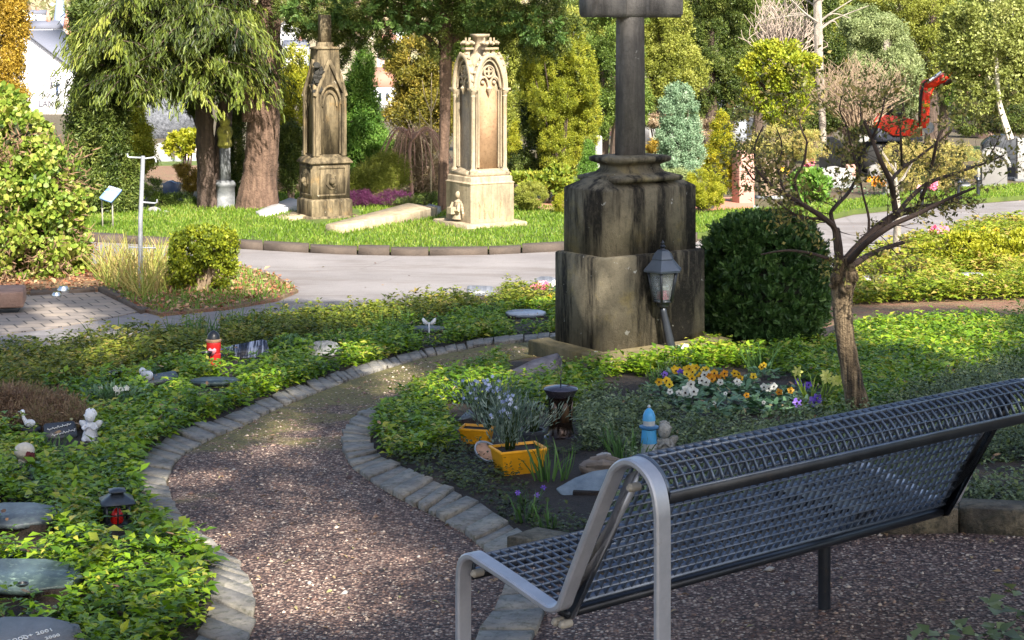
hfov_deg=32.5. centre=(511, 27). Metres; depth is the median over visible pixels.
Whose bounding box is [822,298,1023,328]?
side path
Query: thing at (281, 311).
bulb leaves
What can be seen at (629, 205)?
stone cross
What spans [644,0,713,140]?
tree
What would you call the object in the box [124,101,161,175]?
light cypress
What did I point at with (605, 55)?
tree
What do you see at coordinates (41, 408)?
heather
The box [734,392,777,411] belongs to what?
pansy plant
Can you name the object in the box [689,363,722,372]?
pansy plant
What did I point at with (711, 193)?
clipped ball
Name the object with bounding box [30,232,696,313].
road kerb
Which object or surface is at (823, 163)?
gravestone
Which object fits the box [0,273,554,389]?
ground cover
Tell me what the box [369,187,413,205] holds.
heather
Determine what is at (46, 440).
bulb leaves
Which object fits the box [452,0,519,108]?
tree
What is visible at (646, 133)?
house
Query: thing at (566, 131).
columnar yew
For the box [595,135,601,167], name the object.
gravestone
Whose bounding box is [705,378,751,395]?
pansy plant
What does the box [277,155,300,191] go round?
dry hedge
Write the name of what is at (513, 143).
dwarf conifer
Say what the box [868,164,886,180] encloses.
gravestone
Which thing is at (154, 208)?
rock
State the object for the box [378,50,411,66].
house
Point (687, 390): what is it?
pansy plant
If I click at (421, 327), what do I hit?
grave plate
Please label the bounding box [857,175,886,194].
pansy plant
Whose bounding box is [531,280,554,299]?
pansy plant
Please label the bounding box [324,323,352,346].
bulb leaves
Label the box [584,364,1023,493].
fallen leaves
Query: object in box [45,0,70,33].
church tower
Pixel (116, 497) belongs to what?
grave lantern
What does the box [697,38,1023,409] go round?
pruned tree
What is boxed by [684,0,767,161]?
tree
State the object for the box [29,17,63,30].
house
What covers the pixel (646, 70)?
tree
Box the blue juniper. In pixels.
[653,78,707,181]
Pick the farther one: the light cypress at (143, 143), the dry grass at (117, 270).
the light cypress at (143, 143)
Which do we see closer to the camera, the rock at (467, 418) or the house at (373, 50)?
the rock at (467, 418)
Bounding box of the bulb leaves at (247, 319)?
[219,305,278,333]
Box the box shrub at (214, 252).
[166,221,241,291]
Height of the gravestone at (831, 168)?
0.461 m
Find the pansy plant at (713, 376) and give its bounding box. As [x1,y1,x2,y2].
[697,369,736,388]
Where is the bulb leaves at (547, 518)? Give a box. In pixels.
[531,501,556,529]
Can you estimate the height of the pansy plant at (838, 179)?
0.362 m
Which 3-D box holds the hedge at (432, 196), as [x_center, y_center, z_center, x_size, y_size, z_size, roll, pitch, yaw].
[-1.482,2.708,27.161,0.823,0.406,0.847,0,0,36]
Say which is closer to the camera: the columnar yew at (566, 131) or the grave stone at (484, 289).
the grave stone at (484, 289)
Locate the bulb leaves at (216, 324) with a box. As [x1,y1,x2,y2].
[183,309,243,341]
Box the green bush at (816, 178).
[787,166,833,203]
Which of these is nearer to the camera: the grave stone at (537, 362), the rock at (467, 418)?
the rock at (467, 418)
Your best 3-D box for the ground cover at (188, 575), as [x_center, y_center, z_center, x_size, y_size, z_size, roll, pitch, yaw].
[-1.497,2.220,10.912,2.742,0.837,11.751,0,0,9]
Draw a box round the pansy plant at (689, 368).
[667,365,696,381]
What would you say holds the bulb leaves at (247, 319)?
on the bed soil at (191, 631)
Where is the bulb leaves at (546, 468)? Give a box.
[520,436,574,481]
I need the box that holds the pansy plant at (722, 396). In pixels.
[707,391,758,413]
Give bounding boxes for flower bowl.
[61,378,169,413]
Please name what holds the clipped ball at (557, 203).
on the lawn at (843, 213)
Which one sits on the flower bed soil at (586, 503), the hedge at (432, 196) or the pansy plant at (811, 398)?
the pansy plant at (811, 398)
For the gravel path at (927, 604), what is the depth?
6.33 m
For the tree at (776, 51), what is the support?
on the ground at (60, 129)
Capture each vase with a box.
[17,581,28,586]
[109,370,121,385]
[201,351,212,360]
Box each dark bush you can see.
[183,97,246,199]
[277,113,302,198]
[507,147,538,182]
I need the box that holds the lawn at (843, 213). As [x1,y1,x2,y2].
[86,185,1023,252]
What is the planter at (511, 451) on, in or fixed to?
on the flower bed soil at (586, 503)
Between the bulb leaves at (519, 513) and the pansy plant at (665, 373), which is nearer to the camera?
the bulb leaves at (519, 513)
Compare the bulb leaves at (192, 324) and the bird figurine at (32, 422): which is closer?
the bird figurine at (32, 422)
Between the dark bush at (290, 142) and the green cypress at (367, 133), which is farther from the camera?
the green cypress at (367, 133)
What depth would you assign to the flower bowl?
9.79 m
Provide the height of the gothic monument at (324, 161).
3.054 m
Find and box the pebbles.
[228,416,1008,621]
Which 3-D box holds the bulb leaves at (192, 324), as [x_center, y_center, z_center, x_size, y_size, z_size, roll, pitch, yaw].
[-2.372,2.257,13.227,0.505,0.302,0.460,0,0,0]
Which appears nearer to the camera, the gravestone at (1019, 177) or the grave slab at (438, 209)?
the grave slab at (438, 209)
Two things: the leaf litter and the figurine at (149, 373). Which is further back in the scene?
the leaf litter
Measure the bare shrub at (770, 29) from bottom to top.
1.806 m
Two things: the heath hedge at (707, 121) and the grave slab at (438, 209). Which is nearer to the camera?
the grave slab at (438, 209)
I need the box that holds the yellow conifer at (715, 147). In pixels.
[700,108,736,195]
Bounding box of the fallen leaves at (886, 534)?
[174,343,1010,632]
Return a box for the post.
[975,177,980,194]
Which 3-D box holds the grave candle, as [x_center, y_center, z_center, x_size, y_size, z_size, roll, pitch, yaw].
[-2.042,2.193,12.008,0.106,0.250,0.112,0,0,0]
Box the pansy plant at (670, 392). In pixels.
[650,389,691,409]
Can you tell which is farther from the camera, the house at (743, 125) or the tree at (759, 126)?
the house at (743, 125)
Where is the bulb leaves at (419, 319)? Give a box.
[396,306,433,325]
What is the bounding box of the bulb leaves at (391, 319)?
[369,306,409,325]
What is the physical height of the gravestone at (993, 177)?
0.821 m
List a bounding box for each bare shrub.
[738,0,827,69]
[807,50,914,127]
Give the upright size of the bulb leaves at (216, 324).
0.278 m
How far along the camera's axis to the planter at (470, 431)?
8.78 m
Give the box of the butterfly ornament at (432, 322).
[422,318,435,338]
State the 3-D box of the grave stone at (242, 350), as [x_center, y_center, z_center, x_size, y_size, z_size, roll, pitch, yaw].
[-1.908,2.319,12.491,0.373,0.184,0.117,0,0,-14]
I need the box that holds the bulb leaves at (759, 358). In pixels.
[739,340,782,371]
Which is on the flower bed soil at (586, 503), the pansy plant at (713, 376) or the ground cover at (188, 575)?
the pansy plant at (713, 376)
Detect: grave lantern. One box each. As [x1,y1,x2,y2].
[99,487,135,527]
[543,374,578,439]
[644,240,680,356]
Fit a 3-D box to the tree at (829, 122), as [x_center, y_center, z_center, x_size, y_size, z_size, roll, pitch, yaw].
[7.408,2.426,39.999,3.052,1.979,1.549,0,0,0]
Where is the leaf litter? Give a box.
[0,262,299,310]
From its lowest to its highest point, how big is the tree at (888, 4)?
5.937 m
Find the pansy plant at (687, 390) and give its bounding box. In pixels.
[663,384,708,407]
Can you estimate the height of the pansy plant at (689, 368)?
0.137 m
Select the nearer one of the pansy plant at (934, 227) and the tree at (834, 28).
the pansy plant at (934, 227)
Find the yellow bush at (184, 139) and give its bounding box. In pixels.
[160,126,195,174]
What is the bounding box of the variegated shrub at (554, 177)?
[510,161,574,203]
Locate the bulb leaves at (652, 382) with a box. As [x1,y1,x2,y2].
[647,364,664,385]
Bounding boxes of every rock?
[148,206,160,210]
[450,410,476,423]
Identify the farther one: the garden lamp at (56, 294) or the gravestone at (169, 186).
the gravestone at (169, 186)
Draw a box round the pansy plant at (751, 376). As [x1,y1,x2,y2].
[726,369,761,385]
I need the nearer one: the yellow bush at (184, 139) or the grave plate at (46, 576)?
the grave plate at (46, 576)
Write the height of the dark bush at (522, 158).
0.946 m
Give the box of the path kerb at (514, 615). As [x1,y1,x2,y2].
[137,332,554,639]
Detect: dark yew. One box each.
[60,0,146,214]
[268,0,585,210]
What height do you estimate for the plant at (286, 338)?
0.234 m
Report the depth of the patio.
15.88 m
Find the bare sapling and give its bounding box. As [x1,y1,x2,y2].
[410,73,438,192]
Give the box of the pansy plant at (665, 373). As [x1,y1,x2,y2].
[655,367,690,386]
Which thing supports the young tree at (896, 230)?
on the ground at (60, 129)
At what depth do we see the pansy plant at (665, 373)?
10.85 m
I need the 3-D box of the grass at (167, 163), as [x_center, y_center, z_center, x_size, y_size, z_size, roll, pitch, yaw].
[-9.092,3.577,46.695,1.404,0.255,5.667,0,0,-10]
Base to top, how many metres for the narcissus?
0.258 m
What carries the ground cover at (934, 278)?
on the ground at (60, 129)
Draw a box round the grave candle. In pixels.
[206,330,221,365]
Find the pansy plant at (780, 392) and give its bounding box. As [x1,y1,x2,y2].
[771,387,810,405]
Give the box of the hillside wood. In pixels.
[27,0,573,49]
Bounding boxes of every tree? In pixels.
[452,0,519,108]
[466,0,614,153]
[537,0,609,107]
[579,17,655,153]
[605,27,676,85]
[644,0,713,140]
[645,91,705,129]
[649,3,729,78]
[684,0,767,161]
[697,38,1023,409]
[716,0,802,143]
[725,0,856,159]
[733,37,824,174]
[768,0,868,141]
[792,92,896,167]
[796,0,854,147]
[836,2,927,117]
[839,0,929,136]
[857,0,960,144]
[875,146,911,256]
[909,0,993,146]
[930,0,1023,139]
[947,94,1023,138]
[962,0,1020,136]
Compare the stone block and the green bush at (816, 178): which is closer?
the stone block
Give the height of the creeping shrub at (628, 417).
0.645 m
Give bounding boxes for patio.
[0,292,137,334]
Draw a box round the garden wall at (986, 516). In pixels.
[507,498,1023,573]
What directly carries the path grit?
on the gravel path at (927, 604)
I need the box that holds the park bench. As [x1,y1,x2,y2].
[455,378,1023,639]
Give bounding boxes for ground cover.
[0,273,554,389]
[0,295,554,639]
[366,299,1023,457]
[852,210,1023,303]
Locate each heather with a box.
[0,377,94,432]
[350,188,376,206]
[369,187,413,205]
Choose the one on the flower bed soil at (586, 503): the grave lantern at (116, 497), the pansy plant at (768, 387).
the pansy plant at (768, 387)
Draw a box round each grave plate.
[0,502,57,535]
[0,558,83,601]
[0,617,87,639]
[147,371,177,386]
[190,376,239,388]
[413,325,445,333]
[505,309,545,318]
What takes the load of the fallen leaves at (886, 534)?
on the gravel path at (927, 604)
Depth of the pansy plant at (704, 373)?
10.69 m
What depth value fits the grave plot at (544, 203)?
27.76 m
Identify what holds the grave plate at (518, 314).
on the bed soil at (191, 631)
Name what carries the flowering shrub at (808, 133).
on the ground at (60, 129)
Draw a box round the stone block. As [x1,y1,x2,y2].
[0,285,26,312]
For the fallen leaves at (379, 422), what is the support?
on the ground cover at (912, 350)
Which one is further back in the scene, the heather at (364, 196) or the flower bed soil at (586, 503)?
the heather at (364, 196)
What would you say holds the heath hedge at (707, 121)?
on the ground at (60, 129)
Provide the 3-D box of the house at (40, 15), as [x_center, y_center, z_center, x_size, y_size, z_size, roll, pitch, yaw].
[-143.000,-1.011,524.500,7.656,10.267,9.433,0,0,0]
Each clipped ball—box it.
[514,180,548,210]
[551,192,563,213]
[686,167,727,211]
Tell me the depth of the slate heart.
7.55 m
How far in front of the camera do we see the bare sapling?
29.49 m
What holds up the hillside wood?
on the hill
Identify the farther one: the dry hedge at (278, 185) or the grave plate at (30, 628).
the dry hedge at (278, 185)
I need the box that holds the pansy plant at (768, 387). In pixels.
[749,382,792,398]
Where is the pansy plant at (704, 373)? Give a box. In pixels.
[694,370,730,386]
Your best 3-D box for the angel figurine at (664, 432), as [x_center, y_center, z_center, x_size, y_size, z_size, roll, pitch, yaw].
[0.710,1.930,8.189,0.138,0.195,0.120,0,0,0]
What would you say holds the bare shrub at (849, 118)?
on the ground at (60, 129)
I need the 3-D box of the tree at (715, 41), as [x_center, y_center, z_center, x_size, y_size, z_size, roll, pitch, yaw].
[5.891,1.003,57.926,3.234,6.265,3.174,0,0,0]
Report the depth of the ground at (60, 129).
35.91 m
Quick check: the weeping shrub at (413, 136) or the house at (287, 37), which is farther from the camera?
the house at (287, 37)
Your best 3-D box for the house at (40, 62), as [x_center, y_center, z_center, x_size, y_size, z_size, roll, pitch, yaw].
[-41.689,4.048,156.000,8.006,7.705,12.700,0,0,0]
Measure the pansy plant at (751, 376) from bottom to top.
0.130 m
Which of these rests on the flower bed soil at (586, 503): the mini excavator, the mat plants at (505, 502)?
the mat plants at (505, 502)
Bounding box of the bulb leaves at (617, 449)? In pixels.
[591,419,655,458]
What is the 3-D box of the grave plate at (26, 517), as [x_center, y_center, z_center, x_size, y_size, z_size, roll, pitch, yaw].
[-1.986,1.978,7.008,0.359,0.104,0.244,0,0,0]
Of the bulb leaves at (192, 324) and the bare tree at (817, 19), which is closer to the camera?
the bulb leaves at (192, 324)
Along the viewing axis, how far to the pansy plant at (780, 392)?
9.79 m
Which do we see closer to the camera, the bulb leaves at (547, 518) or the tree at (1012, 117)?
the bulb leaves at (547, 518)
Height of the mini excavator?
2.447 m
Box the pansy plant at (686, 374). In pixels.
[671,370,712,387]
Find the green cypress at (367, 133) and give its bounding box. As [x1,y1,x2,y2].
[342,46,401,188]
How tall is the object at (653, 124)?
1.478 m
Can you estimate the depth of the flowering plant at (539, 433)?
8.57 m
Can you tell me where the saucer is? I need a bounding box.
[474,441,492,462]
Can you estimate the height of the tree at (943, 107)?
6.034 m
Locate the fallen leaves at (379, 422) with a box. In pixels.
[377,316,1004,431]
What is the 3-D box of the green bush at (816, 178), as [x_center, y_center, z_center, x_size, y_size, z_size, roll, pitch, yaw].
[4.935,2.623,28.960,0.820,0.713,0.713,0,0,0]
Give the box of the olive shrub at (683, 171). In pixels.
[663,166,691,179]
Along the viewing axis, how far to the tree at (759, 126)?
57.85 m
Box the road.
[0,200,1023,353]
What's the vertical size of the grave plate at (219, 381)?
0.086 m
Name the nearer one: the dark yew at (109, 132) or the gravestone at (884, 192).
the dark yew at (109, 132)
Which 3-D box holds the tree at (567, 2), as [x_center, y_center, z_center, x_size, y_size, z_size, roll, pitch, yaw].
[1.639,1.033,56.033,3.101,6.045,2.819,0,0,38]
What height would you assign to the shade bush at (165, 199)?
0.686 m
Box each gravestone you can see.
[154,143,173,160]
[163,180,181,199]
[186,149,195,160]
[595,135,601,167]
[732,150,757,206]
[747,117,752,138]
[755,158,782,198]
[817,136,842,170]
[823,166,855,187]
[845,164,855,176]
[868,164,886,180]
[880,180,894,194]
[960,174,969,185]
[974,134,1018,179]
[976,147,1010,185]
[1013,138,1023,180]
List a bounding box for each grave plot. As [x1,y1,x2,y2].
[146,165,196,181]
[514,199,563,209]
[696,197,752,210]
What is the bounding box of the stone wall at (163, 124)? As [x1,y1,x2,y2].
[142,98,195,138]
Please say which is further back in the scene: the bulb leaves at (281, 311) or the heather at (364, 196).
the heather at (364, 196)
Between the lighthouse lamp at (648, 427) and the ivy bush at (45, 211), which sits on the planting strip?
the ivy bush at (45, 211)
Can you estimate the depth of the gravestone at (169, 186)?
30.04 m
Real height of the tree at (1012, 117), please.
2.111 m
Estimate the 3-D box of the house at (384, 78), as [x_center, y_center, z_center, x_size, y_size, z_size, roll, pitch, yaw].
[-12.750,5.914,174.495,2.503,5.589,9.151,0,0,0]
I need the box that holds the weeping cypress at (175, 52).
[31,0,307,207]
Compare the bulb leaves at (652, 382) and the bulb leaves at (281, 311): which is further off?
the bulb leaves at (281, 311)
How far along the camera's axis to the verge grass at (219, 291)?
17.15 m
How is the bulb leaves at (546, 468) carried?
on the flower bed soil at (586, 503)
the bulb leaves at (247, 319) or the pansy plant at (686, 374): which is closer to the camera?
the pansy plant at (686, 374)
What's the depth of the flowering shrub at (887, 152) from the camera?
30.89 m
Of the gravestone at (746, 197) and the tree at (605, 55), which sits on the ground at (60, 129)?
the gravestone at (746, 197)
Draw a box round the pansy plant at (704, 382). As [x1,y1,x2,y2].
[671,376,716,396]
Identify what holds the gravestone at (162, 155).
on the ground at (60, 129)
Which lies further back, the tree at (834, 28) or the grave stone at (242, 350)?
the tree at (834, 28)
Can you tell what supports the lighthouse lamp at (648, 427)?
on the flower bed soil at (586, 503)
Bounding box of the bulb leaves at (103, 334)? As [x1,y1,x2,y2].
[81,316,128,345]
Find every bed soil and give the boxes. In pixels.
[0,289,554,639]
[371,315,1023,532]
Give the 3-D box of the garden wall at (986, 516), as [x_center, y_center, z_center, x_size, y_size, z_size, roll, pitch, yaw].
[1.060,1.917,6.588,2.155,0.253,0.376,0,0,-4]
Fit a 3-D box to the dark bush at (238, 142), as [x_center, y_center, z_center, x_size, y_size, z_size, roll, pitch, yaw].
[-4.822,1.770,28.597,1.158,2.812,0.459,0,0,0]
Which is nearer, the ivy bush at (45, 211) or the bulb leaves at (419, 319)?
the bulb leaves at (419, 319)
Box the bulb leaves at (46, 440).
[30,432,66,457]
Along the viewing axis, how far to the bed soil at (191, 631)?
8.05 m
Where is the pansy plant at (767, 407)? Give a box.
[744,396,801,417]
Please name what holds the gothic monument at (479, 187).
on the lawn at (843, 213)
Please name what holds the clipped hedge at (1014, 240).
on the ground at (60, 129)
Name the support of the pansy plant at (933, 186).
on the ground at (60, 129)
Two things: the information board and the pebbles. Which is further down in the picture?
the pebbles
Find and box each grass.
[76,226,187,297]
[91,262,296,311]
[153,158,196,165]
[573,146,979,180]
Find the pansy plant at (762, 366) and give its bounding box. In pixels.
[746,361,786,379]
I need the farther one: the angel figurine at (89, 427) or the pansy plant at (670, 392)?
the pansy plant at (670, 392)
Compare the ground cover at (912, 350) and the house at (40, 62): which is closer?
the ground cover at (912, 350)
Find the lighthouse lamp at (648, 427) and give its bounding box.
[639,405,658,452]
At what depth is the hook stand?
17.69 m
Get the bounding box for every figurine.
[18,409,40,436]
[79,408,102,440]
[139,367,152,380]
[656,420,678,461]
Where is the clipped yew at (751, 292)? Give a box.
[696,207,832,345]
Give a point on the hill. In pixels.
(312, 44)
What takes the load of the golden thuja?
on the ground at (60, 129)
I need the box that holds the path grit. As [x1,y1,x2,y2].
[254,346,526,420]
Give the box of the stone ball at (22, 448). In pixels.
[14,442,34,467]
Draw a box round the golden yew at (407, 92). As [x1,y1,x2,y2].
[379,33,455,153]
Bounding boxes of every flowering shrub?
[742,122,831,187]
[876,138,986,191]
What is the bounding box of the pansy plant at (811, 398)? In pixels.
[782,394,830,414]
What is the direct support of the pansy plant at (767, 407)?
on the flower bed soil at (586, 503)
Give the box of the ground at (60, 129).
[30,89,1023,617]
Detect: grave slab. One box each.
[255,198,296,216]
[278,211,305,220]
[326,203,436,233]
[426,204,440,214]
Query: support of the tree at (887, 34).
on the ground at (60, 129)
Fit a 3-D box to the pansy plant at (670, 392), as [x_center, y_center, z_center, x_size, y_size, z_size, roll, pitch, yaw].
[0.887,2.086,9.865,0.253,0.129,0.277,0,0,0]
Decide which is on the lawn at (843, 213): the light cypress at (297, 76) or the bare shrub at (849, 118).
the light cypress at (297, 76)
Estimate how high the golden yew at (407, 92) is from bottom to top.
3.184 m
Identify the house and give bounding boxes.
[0,30,74,113]
[24,7,49,20]
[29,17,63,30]
[280,22,298,40]
[281,39,309,66]
[366,30,377,62]
[372,60,397,110]
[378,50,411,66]
[645,127,673,140]
[720,100,746,140]
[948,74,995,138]
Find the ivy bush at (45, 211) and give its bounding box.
[0,80,106,283]
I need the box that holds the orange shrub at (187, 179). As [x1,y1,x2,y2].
[172,161,196,195]
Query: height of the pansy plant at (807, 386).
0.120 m
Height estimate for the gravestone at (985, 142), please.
0.990 m
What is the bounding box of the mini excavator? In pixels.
[852,71,954,173]
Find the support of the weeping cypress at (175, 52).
on the lawn at (843, 213)
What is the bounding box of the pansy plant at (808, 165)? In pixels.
[804,158,822,167]
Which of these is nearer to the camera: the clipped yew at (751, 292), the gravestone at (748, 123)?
the clipped yew at (751, 292)
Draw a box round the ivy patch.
[907,583,1023,639]
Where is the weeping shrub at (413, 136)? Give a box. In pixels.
[380,126,452,195]
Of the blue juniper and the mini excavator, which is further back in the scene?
the mini excavator
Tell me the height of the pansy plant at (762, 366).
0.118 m
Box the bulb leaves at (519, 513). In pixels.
[508,490,540,522]
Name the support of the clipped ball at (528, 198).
on the lawn at (843, 213)
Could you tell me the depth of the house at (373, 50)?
440.00 m
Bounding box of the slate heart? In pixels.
[556,469,626,494]
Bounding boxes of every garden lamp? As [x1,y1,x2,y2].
[52,291,60,297]
[57,285,69,293]
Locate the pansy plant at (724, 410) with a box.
[684,396,739,422]
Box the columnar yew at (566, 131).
[514,24,603,177]
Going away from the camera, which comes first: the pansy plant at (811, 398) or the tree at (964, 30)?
the pansy plant at (811, 398)
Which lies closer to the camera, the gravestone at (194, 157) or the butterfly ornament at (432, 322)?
the butterfly ornament at (432, 322)
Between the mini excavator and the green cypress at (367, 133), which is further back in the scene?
the mini excavator
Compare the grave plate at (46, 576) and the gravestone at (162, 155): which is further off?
the gravestone at (162, 155)
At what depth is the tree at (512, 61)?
43.68 m
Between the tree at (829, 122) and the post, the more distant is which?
the tree at (829, 122)
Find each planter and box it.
[438,371,540,443]
[456,390,554,475]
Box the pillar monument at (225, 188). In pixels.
[216,115,235,207]
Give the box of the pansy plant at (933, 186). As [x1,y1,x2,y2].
[912,181,941,195]
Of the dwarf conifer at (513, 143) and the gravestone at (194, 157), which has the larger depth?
the gravestone at (194, 157)
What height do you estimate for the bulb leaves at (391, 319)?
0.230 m
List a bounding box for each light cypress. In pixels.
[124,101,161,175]
[280,40,309,131]
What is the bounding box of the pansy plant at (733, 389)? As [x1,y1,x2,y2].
[719,378,773,399]
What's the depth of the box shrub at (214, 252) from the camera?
17.64 m
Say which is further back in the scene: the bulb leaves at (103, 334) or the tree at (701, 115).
the tree at (701, 115)
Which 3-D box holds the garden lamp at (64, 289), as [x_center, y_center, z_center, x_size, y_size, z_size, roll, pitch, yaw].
[-4.549,2.652,17.800,0.129,0.086,0.131,0,0,0]
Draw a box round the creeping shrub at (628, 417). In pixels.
[573,340,1023,530]
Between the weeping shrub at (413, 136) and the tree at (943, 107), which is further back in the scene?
the tree at (943, 107)
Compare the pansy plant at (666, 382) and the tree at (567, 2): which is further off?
the tree at (567, 2)
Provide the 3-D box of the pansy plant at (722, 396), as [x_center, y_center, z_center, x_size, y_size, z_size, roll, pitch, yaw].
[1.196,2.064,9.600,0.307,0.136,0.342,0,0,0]
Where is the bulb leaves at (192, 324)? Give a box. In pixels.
[163,312,218,343]
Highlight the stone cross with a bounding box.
[528,0,731,363]
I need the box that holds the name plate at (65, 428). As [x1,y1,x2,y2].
[43,421,76,438]
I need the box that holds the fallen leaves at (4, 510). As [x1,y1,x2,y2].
[1,302,553,616]
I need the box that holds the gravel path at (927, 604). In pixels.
[169,342,1023,639]
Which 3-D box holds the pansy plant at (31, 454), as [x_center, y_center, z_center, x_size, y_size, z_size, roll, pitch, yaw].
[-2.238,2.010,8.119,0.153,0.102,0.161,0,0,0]
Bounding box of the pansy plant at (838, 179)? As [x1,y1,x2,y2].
[832,174,859,191]
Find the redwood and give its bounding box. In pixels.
[214,0,280,209]
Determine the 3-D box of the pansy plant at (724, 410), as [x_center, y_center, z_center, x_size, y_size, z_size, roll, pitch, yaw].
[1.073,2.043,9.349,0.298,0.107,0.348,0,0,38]
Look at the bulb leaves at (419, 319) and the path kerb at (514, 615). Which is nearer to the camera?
the path kerb at (514, 615)
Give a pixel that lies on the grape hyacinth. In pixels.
(518, 492)
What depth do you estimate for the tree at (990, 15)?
56.84 m
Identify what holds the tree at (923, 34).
on the ground at (60, 129)
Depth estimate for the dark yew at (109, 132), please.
26.20 m
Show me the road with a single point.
(336, 279)
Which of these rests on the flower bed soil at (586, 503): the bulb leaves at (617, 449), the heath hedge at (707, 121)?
the bulb leaves at (617, 449)
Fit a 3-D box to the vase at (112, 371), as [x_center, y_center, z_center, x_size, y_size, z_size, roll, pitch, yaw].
[-2.401,2.150,10.630,0.083,0.136,0.083,0,0,0]
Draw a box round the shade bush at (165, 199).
[139,175,196,208]
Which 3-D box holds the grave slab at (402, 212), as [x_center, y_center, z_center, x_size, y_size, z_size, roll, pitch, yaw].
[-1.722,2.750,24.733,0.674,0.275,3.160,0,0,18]
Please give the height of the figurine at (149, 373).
0.138 m
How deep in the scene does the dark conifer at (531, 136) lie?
30.22 m
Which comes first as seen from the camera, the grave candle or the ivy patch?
the ivy patch
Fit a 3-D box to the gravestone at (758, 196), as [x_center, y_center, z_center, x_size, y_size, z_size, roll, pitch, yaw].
[4.444,2.629,30.349,0.424,0.746,0.238,0,0,-11]
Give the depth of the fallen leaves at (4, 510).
8.73 m
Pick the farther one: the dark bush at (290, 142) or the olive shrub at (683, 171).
the dark bush at (290, 142)
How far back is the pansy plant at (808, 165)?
37.45 m
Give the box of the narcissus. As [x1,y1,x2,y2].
[791,366,842,408]
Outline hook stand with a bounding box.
[127,153,157,287]
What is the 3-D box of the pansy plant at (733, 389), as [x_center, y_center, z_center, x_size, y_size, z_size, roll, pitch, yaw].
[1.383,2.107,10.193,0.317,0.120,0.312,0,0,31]
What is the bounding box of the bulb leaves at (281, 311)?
[265,298,293,323]
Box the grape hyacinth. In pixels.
[515,485,546,508]
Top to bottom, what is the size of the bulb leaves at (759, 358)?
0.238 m
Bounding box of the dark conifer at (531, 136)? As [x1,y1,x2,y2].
[515,33,581,198]
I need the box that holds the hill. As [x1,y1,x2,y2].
[26,0,1005,92]
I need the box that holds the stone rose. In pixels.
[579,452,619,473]
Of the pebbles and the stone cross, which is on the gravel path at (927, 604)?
the pebbles
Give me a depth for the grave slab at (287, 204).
26.55 m
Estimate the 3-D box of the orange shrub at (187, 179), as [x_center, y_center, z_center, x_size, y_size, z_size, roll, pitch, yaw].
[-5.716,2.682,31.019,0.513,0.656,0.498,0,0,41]
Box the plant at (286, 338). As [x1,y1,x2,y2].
[274,333,308,351]
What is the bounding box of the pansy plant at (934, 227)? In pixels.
[928,224,949,234]
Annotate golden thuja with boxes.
[0,0,35,106]
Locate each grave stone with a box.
[221,340,269,357]
[309,340,340,355]
[467,285,493,296]
[510,353,561,380]
[534,276,554,284]
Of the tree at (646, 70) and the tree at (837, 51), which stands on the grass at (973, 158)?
the tree at (837, 51)
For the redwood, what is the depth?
27.03 m
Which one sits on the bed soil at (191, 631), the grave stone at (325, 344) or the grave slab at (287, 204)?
the grave stone at (325, 344)
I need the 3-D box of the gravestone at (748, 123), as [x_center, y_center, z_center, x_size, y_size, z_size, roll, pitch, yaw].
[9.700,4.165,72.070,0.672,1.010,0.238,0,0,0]
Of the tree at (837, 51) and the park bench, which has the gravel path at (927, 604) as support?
the park bench
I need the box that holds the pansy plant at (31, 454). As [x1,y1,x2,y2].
[14,451,40,472]
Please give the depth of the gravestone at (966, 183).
33.75 m
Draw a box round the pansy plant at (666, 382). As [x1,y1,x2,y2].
[641,376,683,395]
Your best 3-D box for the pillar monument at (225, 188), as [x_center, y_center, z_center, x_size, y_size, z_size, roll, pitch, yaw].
[-4.488,2.168,27.430,0.320,1.609,0.320,0,0,-25]
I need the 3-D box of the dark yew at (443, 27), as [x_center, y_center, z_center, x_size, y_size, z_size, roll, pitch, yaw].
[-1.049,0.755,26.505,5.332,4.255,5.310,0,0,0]
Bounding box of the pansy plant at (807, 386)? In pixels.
[780,378,820,398]
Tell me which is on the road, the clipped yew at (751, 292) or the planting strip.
the planting strip
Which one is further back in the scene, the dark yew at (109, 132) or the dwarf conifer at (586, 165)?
the dwarf conifer at (586, 165)
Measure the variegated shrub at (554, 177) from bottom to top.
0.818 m
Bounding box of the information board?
[99,186,121,227]
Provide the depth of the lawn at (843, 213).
24.15 m
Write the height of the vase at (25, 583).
0.068 m
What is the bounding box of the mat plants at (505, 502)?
[380,434,627,532]
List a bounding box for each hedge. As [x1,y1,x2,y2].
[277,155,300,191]
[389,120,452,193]
[390,191,437,204]
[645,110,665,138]
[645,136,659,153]
[695,116,737,144]
[917,226,1023,270]
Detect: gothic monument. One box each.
[292,15,359,219]
[433,34,526,228]
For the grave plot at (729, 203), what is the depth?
27.48 m
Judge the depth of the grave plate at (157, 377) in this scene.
10.91 m
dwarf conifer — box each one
[507,119,523,187]
[574,136,599,181]
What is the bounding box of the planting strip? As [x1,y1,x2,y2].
[0,265,297,316]
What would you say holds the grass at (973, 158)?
on the ground at (60, 129)

